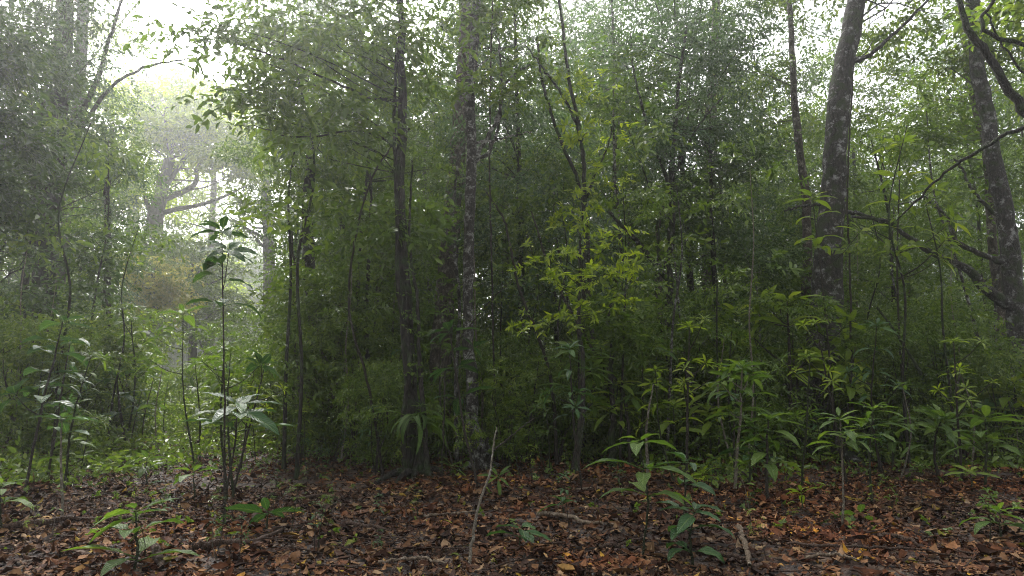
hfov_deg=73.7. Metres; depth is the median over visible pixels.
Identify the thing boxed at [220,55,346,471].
tree
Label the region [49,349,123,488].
young sapling
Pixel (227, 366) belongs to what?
young sapling
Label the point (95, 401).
young sapling
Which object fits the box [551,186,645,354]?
understory tree
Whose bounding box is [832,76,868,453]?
hanging vine
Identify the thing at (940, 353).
young sapling
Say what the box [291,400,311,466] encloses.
young sapling
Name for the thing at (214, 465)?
young sapling
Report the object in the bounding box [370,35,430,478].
climbing stem
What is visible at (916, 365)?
bent stem
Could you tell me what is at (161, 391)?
young sapling
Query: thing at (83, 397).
young sapling
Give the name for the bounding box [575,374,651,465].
sapling
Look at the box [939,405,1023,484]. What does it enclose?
sapling
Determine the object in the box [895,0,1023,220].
forest tree
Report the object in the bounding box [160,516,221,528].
surface root
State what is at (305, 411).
young sapling
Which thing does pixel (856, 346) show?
understory shrub
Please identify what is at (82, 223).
slim tree
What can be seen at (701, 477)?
sapling
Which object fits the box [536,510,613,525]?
fallen branch
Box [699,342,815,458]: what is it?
understory shrub
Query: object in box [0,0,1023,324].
sky
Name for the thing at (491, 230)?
hanging vine
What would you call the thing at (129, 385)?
understory shrub
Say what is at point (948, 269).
understory tree
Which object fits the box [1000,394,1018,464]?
young sapling
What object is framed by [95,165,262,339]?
misty tree
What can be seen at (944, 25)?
understory tree
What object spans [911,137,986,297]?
understory tree
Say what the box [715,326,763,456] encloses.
young sapling
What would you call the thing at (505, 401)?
understory shrub
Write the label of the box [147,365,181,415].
understory shrub
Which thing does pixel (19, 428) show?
sapling
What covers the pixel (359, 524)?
fallen branch
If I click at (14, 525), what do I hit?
surface root
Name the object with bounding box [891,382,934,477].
young sapling
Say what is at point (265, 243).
misty tree
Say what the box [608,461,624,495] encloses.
young sapling
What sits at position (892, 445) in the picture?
sapling
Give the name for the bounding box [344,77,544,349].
understory tree
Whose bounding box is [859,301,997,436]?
understory shrub
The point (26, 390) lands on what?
young sapling
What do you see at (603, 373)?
young sapling
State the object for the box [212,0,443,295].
understory tree
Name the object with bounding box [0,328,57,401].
understory shrub
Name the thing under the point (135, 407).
young sapling
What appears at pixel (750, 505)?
young sapling
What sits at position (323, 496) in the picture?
young sapling
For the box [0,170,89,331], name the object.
understory tree
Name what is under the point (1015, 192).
understory tree
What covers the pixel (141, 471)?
sapling
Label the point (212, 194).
misty tree
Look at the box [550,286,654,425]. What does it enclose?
understory shrub
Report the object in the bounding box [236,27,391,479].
tree
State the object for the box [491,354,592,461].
understory shrub
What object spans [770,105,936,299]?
understory tree
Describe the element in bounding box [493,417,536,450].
side twig
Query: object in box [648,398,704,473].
sapling
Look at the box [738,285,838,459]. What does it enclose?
sapling
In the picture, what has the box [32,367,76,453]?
young sapling
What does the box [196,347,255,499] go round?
young sapling
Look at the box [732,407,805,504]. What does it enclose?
sapling
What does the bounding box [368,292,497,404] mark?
understory shrub
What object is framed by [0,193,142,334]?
understory tree
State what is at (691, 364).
understory shrub
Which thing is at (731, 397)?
young sapling
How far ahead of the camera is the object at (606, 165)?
15.38 m
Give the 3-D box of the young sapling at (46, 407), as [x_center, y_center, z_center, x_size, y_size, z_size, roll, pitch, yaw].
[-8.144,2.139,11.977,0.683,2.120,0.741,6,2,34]
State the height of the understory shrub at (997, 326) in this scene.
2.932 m
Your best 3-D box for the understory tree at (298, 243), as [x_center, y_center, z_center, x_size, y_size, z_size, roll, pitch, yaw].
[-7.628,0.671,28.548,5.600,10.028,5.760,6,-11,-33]
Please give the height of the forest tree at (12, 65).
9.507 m
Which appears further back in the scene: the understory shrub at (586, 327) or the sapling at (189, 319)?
the understory shrub at (586, 327)
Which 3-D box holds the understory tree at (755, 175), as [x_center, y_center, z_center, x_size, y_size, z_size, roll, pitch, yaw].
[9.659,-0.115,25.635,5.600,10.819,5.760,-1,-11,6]
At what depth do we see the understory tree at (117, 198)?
26.44 m
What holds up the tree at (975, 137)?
on the ground
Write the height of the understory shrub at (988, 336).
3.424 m
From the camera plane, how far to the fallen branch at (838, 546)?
4.73 m
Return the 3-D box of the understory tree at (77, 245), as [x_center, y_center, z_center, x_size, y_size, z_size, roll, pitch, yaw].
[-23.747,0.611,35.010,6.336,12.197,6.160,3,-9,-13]
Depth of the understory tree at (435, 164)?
25.54 m
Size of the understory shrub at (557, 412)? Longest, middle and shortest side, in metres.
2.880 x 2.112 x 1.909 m
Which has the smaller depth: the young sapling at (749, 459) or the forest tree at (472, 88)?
the young sapling at (749, 459)
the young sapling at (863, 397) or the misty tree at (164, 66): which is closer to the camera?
the young sapling at (863, 397)
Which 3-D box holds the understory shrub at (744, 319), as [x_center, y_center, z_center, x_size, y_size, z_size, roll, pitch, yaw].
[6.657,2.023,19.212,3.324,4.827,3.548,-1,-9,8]
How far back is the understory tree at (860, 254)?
20.71 m
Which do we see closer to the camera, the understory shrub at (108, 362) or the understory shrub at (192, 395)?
the understory shrub at (108, 362)
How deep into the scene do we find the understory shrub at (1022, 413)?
12.81 m
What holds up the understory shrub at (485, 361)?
on the ground
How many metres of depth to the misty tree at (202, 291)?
36.75 m
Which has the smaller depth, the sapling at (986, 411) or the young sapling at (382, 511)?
the young sapling at (382, 511)
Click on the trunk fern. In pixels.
(407, 418)
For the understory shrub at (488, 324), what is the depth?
15.90 m
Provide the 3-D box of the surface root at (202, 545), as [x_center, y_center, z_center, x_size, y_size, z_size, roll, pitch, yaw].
[-2.148,2.050,5.616,0.294,0.089,0.942,-5,-10,27]
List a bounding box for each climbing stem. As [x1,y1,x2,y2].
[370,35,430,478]
[387,159,446,477]
[439,153,473,468]
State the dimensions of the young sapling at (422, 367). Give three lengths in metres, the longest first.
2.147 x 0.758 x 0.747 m
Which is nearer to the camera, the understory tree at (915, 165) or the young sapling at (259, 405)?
the young sapling at (259, 405)
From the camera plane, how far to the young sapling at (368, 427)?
11.11 m
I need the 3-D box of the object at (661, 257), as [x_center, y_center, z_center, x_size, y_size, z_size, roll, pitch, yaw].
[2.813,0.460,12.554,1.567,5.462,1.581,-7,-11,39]
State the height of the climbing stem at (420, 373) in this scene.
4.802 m
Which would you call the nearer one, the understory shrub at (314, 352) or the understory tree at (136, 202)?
the understory shrub at (314, 352)
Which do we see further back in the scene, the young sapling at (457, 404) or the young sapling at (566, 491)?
the young sapling at (457, 404)
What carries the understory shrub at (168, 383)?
on the ground
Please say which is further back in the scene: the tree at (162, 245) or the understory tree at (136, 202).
the understory tree at (136, 202)
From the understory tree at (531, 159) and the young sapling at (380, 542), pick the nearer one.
the young sapling at (380, 542)
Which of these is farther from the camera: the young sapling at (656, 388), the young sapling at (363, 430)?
the young sapling at (363, 430)
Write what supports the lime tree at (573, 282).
on the ground
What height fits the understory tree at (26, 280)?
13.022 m
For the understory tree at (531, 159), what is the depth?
15.85 m
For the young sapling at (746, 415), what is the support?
on the ground
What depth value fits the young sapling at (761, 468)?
9.04 m
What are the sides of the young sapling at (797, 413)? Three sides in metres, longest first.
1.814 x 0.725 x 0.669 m
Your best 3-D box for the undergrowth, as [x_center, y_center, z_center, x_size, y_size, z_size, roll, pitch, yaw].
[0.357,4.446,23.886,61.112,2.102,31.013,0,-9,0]
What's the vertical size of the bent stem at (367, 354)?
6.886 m
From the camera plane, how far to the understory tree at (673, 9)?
16.97 m
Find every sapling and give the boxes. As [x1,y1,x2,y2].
[0,306,97,495]
[0,408,50,465]
[0,475,33,528]
[23,505,44,541]
[25,351,71,448]
[28,359,64,437]
[30,412,98,515]
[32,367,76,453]
[33,335,94,479]
[38,435,97,481]
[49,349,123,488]
[51,489,65,532]
[60,498,200,575]
[65,395,88,449]
[76,414,98,476]
[85,364,158,459]
[85,383,107,447]
[94,467,103,500]
[99,302,169,436]
[115,450,174,482]
[122,388,150,448]
[126,374,163,449]
[128,512,146,557]
[131,304,210,467]
[137,361,174,455]
[146,480,173,531]
[152,378,179,444]
[167,359,215,459]
[173,464,217,500]
[178,392,295,512]
[186,216,280,531]
[186,341,246,484]
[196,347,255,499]
[204,511,220,569]
[208,454,222,485]
[210,497,234,558]
[212,346,237,449]
[225,497,305,531]
[231,362,275,467]
[231,515,249,562]
[232,351,289,490]
[242,384,260,456]
[245,369,288,439]
[256,458,269,489]
[269,481,280,508]
[284,422,313,482]
[284,483,303,537]
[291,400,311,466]
[293,406,315,470]
[308,501,324,549]
[316,494,333,553]
[330,416,350,471]
[358,404,389,477]
[361,403,379,466]
[372,529,383,548]
[373,493,385,513]
[406,402,436,478]
[407,484,419,518]
[415,352,429,399]
[422,307,460,468]
[427,319,495,487]
[428,344,453,463]
[434,456,465,475]
[452,414,479,473]
[453,430,471,472]
[454,411,479,474]
[478,373,496,415]
[478,465,510,496]
[487,522,550,555]
[496,366,563,422]
[500,409,526,469]
[524,358,562,462]
[525,444,537,478]
[528,389,558,474]
[530,429,550,475]
[536,495,576,519]
[539,337,619,471]
[540,340,593,486]
[557,471,572,531]
[561,444,572,474]
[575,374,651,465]
[577,340,619,461]
[583,433,698,558]
[608,324,677,466]
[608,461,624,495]
[634,365,675,480]
[644,339,684,446]
[645,384,653,472]
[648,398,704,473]
[653,452,722,532]
[659,502,734,564]
[670,315,730,485]
[680,382,741,460]
[686,463,700,500]
[691,465,718,487]
[693,303,777,442]
[701,333,738,462]
[704,359,776,490]
[705,455,720,498]
[710,359,756,470]
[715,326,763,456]
[716,433,793,476]
[725,360,783,484]
[729,457,753,522]
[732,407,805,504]
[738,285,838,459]
[743,445,755,478]
[744,492,757,523]
[747,508,766,560]
[756,450,765,474]
[772,351,826,490]
[782,189,872,464]
[786,303,874,457]
[786,485,817,512]
[786,501,799,523]
[787,317,847,482]
[799,384,823,459]
[807,407,879,525]
[808,408,829,468]
[829,342,884,458]
[839,318,911,471]
[839,402,914,503]
[839,504,876,523]
[840,401,860,427]
[841,368,888,431]
[860,413,886,481]
[865,132,971,458]
[871,416,924,470]
[878,476,895,518]
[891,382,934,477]
[895,403,980,474]
[898,342,953,463]
[905,350,964,459]
[909,459,928,501]
[918,370,943,455]
[929,336,1000,480]
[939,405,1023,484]
[944,465,1001,491]
[945,361,982,466]
[946,372,997,461]
[959,502,1023,543]
[967,373,1023,462]
[977,486,998,545]
[978,360,1020,458]
[984,395,1018,463]
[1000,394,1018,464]
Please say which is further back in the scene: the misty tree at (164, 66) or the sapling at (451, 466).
the misty tree at (164, 66)
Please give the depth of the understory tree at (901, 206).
24.64 m
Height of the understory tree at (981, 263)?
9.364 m
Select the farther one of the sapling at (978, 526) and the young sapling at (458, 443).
the young sapling at (458, 443)
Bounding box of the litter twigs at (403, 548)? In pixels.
[0,446,1023,575]
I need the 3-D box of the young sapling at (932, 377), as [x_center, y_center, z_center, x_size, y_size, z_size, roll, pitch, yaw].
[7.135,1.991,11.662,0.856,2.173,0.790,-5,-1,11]
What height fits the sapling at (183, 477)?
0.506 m
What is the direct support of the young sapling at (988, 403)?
on the ground
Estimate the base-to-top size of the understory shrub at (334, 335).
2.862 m
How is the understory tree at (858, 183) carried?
on the ground
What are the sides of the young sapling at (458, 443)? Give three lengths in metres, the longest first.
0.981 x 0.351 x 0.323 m
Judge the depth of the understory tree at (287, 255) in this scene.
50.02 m
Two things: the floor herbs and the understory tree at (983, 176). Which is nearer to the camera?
the floor herbs
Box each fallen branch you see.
[290,493,348,500]
[345,521,392,530]
[377,555,446,563]
[398,510,474,517]
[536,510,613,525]
[575,486,629,492]
[597,535,643,548]
[696,548,745,559]
[735,524,751,566]
[786,541,971,558]
[804,552,859,560]
[874,532,917,545]
[959,503,1023,507]
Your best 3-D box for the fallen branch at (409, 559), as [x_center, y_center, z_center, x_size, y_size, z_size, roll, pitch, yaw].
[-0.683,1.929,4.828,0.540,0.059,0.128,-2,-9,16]
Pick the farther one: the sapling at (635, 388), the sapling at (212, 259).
the sapling at (635, 388)
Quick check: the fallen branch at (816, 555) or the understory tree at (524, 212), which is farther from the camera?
the understory tree at (524, 212)
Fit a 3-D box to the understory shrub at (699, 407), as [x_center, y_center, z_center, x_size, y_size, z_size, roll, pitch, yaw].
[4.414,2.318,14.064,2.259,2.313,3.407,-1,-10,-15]
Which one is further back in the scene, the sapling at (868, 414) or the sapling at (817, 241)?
the sapling at (817, 241)
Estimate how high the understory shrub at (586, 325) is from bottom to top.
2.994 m
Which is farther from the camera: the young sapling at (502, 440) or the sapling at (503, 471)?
the young sapling at (502, 440)
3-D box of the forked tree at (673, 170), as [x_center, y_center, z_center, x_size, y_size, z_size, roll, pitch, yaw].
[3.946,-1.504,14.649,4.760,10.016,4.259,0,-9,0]
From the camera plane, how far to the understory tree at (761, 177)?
22.49 m
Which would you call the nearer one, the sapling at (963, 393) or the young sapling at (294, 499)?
the young sapling at (294, 499)
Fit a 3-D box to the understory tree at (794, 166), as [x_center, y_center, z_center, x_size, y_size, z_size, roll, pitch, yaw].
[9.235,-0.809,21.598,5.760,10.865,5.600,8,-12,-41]
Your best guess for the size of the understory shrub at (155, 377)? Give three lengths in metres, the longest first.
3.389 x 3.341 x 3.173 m
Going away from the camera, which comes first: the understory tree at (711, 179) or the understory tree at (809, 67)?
the understory tree at (711, 179)
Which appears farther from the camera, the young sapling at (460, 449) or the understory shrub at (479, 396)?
the understory shrub at (479, 396)
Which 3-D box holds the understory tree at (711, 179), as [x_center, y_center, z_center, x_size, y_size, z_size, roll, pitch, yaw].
[4.032,-0.700,15.240,5.296,8.643,4.271,0,-9,3]
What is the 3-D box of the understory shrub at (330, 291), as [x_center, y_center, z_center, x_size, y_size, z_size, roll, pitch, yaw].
[-3.524,1.361,12.673,4.278,3.852,4.217,-8,-10,29]
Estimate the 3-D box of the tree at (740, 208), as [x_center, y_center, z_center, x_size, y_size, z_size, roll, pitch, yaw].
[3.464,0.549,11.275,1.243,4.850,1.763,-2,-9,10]
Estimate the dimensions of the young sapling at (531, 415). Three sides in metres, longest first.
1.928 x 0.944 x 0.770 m
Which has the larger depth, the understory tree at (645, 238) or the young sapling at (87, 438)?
the understory tree at (645, 238)
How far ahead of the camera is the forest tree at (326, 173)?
15.92 m
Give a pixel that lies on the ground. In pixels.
(609, 537)
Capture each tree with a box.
[0,0,149,330]
[0,0,179,441]
[0,1,148,317]
[0,2,72,260]
[0,85,160,388]
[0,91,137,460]
[0,160,181,360]
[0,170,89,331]
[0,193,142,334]
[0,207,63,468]
[6,203,124,301]
[14,0,189,439]
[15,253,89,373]
[22,121,162,432]
[46,0,159,334]
[46,1,234,380]
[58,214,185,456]
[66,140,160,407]
[68,57,274,375]
[87,222,206,347]
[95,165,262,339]
[97,227,265,389]
[101,254,207,393]
[122,0,527,484]
[130,80,258,384]
[177,127,405,361]
[181,67,301,390]
[205,0,462,329]
[211,158,338,349]
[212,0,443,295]
[215,8,419,451]
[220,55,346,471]
[234,98,503,455]
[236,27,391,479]
[255,116,462,418]
[265,191,363,353]
[266,85,487,319]
[275,183,354,295]
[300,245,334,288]
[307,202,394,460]
[313,69,491,346]
[339,41,530,357]
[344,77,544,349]
[345,0,572,457]
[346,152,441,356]
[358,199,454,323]
[361,104,570,382]
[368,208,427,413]
[373,238,439,347]
[386,55,513,316]
[390,0,603,382]
[393,0,663,453]
[415,68,619,417]
[428,0,581,472]
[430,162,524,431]
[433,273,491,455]
[439,0,609,301]
[458,120,640,413]
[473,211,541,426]
[480,58,650,326]
[486,38,600,458]
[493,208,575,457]
[497,0,721,316]
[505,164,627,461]
[505,212,649,479]
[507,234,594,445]
[510,0,701,310]
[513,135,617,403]
[522,0,702,303]
[525,0,638,463]
[539,41,735,391]
[545,17,738,326]
[550,0,818,352]
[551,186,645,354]
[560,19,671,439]
[562,293,682,470]
[574,56,813,438]
[574,144,697,283]
[583,0,807,448]
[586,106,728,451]
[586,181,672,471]
[594,0,833,356]
[596,186,727,294]
[600,160,710,447]
[609,80,820,414]
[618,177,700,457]
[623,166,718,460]
[635,0,822,328]
[642,153,700,292]
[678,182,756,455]
[690,0,890,327]
[690,86,898,334]
[696,190,818,322]
[703,0,845,380]
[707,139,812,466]
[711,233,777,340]
[716,168,812,351]
[726,12,953,315]
[763,0,985,466]
[767,89,1002,360]
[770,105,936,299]
[775,161,908,354]
[786,189,954,315]
[810,138,961,323]
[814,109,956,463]
[843,112,1023,365]
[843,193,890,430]
[844,0,1023,460]
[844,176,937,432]
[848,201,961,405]
[850,83,989,318]
[850,101,1023,356]
[851,34,1023,417]
[852,0,1023,312]
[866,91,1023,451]
[884,151,1018,322]
[889,198,983,299]
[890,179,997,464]
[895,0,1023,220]
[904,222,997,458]
[907,109,1023,299]
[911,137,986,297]
[913,169,1022,314]
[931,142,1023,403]
[934,66,1023,315]
[936,21,1023,292]
[942,60,1023,321]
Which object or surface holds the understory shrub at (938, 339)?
on the ground
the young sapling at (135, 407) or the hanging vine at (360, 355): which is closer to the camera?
the hanging vine at (360, 355)
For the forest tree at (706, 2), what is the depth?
20.06 m
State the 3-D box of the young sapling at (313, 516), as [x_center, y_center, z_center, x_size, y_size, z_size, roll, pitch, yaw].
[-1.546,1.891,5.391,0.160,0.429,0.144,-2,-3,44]
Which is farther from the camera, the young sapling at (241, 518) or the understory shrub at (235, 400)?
the understory shrub at (235, 400)
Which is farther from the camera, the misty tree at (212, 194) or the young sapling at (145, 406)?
the misty tree at (212, 194)
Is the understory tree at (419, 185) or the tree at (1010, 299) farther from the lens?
the understory tree at (419, 185)
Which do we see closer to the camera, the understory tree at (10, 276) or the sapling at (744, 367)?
the sapling at (744, 367)
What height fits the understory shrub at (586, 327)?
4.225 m
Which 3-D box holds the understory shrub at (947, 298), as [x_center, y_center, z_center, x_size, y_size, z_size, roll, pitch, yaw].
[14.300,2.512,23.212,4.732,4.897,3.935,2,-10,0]
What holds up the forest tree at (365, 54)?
on the ground
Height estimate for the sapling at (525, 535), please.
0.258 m
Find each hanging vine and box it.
[328,125,422,475]
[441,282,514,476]
[489,1,498,462]
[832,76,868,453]
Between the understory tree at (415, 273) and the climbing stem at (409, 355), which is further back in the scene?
the understory tree at (415, 273)
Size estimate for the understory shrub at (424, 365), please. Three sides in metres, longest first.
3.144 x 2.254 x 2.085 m
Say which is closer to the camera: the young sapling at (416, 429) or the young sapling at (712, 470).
the young sapling at (712, 470)
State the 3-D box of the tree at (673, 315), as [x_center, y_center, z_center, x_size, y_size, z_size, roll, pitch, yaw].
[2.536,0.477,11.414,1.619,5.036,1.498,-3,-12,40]
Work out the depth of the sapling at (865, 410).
13.48 m
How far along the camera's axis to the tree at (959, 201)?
11.30 m
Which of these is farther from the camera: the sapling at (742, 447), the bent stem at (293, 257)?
the bent stem at (293, 257)
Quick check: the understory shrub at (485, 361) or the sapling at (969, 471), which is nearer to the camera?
the sapling at (969, 471)
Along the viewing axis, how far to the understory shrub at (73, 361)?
16.46 m
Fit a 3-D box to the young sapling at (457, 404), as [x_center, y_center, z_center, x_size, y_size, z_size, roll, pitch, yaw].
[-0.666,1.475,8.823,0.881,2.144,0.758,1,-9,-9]
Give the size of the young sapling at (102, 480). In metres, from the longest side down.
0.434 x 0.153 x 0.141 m
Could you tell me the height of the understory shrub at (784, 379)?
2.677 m
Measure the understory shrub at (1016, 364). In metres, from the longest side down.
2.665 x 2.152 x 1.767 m
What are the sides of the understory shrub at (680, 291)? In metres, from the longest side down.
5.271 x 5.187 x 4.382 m
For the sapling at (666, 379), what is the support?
on the ground
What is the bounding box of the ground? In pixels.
[0,401,1023,575]
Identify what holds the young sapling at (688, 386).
on the ground
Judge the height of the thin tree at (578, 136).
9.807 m
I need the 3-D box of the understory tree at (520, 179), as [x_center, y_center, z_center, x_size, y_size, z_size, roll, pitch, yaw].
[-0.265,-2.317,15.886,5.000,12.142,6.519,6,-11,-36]
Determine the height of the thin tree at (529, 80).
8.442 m
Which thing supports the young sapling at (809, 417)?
on the ground
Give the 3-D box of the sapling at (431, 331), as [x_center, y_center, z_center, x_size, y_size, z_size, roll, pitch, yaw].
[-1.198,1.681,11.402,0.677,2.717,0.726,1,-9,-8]
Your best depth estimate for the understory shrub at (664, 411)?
11.54 m
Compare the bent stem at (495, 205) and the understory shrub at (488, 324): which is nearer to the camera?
the bent stem at (495, 205)
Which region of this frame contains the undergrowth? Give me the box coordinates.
[0,393,1023,492]
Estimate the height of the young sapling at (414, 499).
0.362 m
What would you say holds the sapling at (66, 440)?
on the ground
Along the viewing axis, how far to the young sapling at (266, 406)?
8.98 m
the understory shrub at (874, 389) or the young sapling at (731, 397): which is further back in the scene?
the understory shrub at (874, 389)
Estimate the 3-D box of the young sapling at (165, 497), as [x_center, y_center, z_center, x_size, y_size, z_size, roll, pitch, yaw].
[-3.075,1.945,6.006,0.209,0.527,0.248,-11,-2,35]
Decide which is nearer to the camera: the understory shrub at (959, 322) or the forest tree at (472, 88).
the forest tree at (472, 88)
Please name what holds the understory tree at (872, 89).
on the ground
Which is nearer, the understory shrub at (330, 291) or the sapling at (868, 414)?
the sapling at (868, 414)
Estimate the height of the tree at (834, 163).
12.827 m
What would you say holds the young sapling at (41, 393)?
on the ground
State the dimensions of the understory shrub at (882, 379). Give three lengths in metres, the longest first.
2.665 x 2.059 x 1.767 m
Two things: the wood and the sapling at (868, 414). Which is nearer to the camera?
the sapling at (868, 414)
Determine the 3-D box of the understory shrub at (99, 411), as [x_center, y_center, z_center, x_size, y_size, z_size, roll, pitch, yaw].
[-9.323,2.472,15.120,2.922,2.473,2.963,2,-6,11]
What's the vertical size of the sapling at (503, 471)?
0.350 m
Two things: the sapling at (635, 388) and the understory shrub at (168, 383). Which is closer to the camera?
the sapling at (635, 388)
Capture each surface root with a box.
[3,513,153,529]
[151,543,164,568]
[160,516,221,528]
[192,528,282,549]
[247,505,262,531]
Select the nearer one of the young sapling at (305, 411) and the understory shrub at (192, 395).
the young sapling at (305, 411)
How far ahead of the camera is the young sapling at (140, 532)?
4.81 m
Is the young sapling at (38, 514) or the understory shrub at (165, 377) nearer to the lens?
the young sapling at (38, 514)
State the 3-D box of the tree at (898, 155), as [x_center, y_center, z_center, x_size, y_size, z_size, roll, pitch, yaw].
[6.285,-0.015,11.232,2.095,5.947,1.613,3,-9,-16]
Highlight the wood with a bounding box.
[118,214,552,400]
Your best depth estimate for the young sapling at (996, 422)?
11.23 m
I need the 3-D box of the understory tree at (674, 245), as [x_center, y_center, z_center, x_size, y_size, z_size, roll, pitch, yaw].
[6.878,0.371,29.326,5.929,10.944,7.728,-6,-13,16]
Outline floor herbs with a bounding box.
[1,451,1023,548]
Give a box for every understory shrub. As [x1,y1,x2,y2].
[0,268,85,392]
[0,291,100,431]
[0,306,127,472]
[0,322,104,458]
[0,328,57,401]
[0,333,172,461]
[7,346,156,446]
[14,323,173,444]
[23,301,217,445]
[26,328,129,421]
[59,299,167,406]
[88,335,181,421]
[118,348,180,415]
[144,374,198,423]
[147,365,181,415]
[148,361,215,428]
[176,354,246,432]
[177,339,253,401]
[183,378,235,436]
[197,256,376,451]
[200,355,282,439]
[205,255,452,455]
[218,344,349,460]
[238,375,291,432]
[254,313,363,430]
[261,327,397,455]
[278,304,398,462]
[308,330,429,444]
[322,354,447,473]
[334,361,438,467]
[338,282,424,375]
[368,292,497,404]
[371,351,453,431]
[391,357,464,414]
[418,372,466,462]
[434,324,577,463]
[451,281,604,440]
[455,351,502,428]
[457,356,551,469]
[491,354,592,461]
[499,359,589,445]
[507,340,634,463]
[536,291,651,441]
[539,332,649,460]
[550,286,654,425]
[564,309,679,456]
[572,340,695,461]
[592,281,793,457]
[612,291,731,445]
[619,325,749,455]
[637,273,745,356]
[665,346,764,444]
[680,250,844,426]
[683,287,846,462]
[699,282,797,405]
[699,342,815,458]
[733,338,802,416]
[741,312,899,434]
[750,261,969,432]
[775,301,896,431]
[788,320,981,462]
[810,330,976,465]
[849,356,969,458]
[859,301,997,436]
[862,292,1023,465]
[882,297,999,426]
[901,286,976,388]
[923,340,1023,467]
[930,311,1010,437]
[953,317,993,425]
[991,325,1023,421]
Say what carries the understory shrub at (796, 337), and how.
on the ground
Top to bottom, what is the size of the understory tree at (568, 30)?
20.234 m
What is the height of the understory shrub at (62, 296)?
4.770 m
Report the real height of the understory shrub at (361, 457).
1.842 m
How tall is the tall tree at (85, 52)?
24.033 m
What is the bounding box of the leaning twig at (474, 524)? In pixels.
[468,427,496,564]
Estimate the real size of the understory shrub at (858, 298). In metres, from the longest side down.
4.739 x 4.446 x 3.940 m
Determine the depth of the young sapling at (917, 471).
7.38 m
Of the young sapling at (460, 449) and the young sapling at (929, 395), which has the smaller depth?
the young sapling at (460, 449)
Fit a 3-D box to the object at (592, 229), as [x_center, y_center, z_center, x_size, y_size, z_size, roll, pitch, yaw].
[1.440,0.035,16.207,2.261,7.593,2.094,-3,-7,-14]
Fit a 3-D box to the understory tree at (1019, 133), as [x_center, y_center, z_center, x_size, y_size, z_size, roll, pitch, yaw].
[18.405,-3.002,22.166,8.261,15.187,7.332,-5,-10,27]
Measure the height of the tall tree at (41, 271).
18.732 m
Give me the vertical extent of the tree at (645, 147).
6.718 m
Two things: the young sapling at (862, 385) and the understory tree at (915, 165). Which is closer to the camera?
the young sapling at (862, 385)
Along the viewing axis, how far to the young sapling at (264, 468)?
8.91 m
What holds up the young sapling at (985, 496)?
on the ground
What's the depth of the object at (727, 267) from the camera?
14.50 m
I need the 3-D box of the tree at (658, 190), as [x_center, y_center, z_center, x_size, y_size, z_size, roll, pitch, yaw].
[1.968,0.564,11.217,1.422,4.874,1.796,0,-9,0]
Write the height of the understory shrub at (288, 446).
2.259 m
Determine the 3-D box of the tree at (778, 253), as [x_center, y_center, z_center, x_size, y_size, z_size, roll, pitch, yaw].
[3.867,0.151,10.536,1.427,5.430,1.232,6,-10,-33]
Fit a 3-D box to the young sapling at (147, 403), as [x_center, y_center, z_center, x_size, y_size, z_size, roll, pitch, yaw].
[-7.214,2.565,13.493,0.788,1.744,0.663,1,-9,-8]
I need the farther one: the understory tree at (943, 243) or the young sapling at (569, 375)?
the understory tree at (943, 243)
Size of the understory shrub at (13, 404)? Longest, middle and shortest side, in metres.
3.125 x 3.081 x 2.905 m
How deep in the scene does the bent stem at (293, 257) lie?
15.02 m
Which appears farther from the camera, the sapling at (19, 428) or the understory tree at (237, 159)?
the understory tree at (237, 159)
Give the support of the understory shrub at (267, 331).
on the ground
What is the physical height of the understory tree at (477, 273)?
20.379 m
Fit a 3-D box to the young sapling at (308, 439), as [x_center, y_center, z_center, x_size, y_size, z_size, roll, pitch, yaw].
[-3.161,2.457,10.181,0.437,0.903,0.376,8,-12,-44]
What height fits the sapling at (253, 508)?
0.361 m
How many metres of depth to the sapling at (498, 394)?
13.30 m
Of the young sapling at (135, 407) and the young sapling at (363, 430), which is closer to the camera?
the young sapling at (363, 430)
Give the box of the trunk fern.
[364,410,458,453]
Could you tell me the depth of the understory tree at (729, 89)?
37.81 m
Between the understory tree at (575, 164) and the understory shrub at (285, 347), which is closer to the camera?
the understory shrub at (285, 347)
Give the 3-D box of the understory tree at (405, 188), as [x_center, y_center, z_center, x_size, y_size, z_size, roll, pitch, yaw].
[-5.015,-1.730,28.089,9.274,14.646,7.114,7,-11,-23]
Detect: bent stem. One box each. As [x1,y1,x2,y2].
[277,231,306,441]
[353,117,384,448]
[484,192,558,465]
[528,210,631,467]
[876,307,922,375]
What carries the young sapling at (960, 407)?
on the ground
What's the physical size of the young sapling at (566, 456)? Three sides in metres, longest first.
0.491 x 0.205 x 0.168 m
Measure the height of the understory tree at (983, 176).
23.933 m
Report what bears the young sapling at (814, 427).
on the ground
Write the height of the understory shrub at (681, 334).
3.417 m
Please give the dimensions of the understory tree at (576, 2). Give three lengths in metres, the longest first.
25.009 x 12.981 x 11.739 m
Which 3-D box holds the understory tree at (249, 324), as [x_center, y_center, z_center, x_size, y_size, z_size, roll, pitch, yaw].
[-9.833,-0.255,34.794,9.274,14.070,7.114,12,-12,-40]

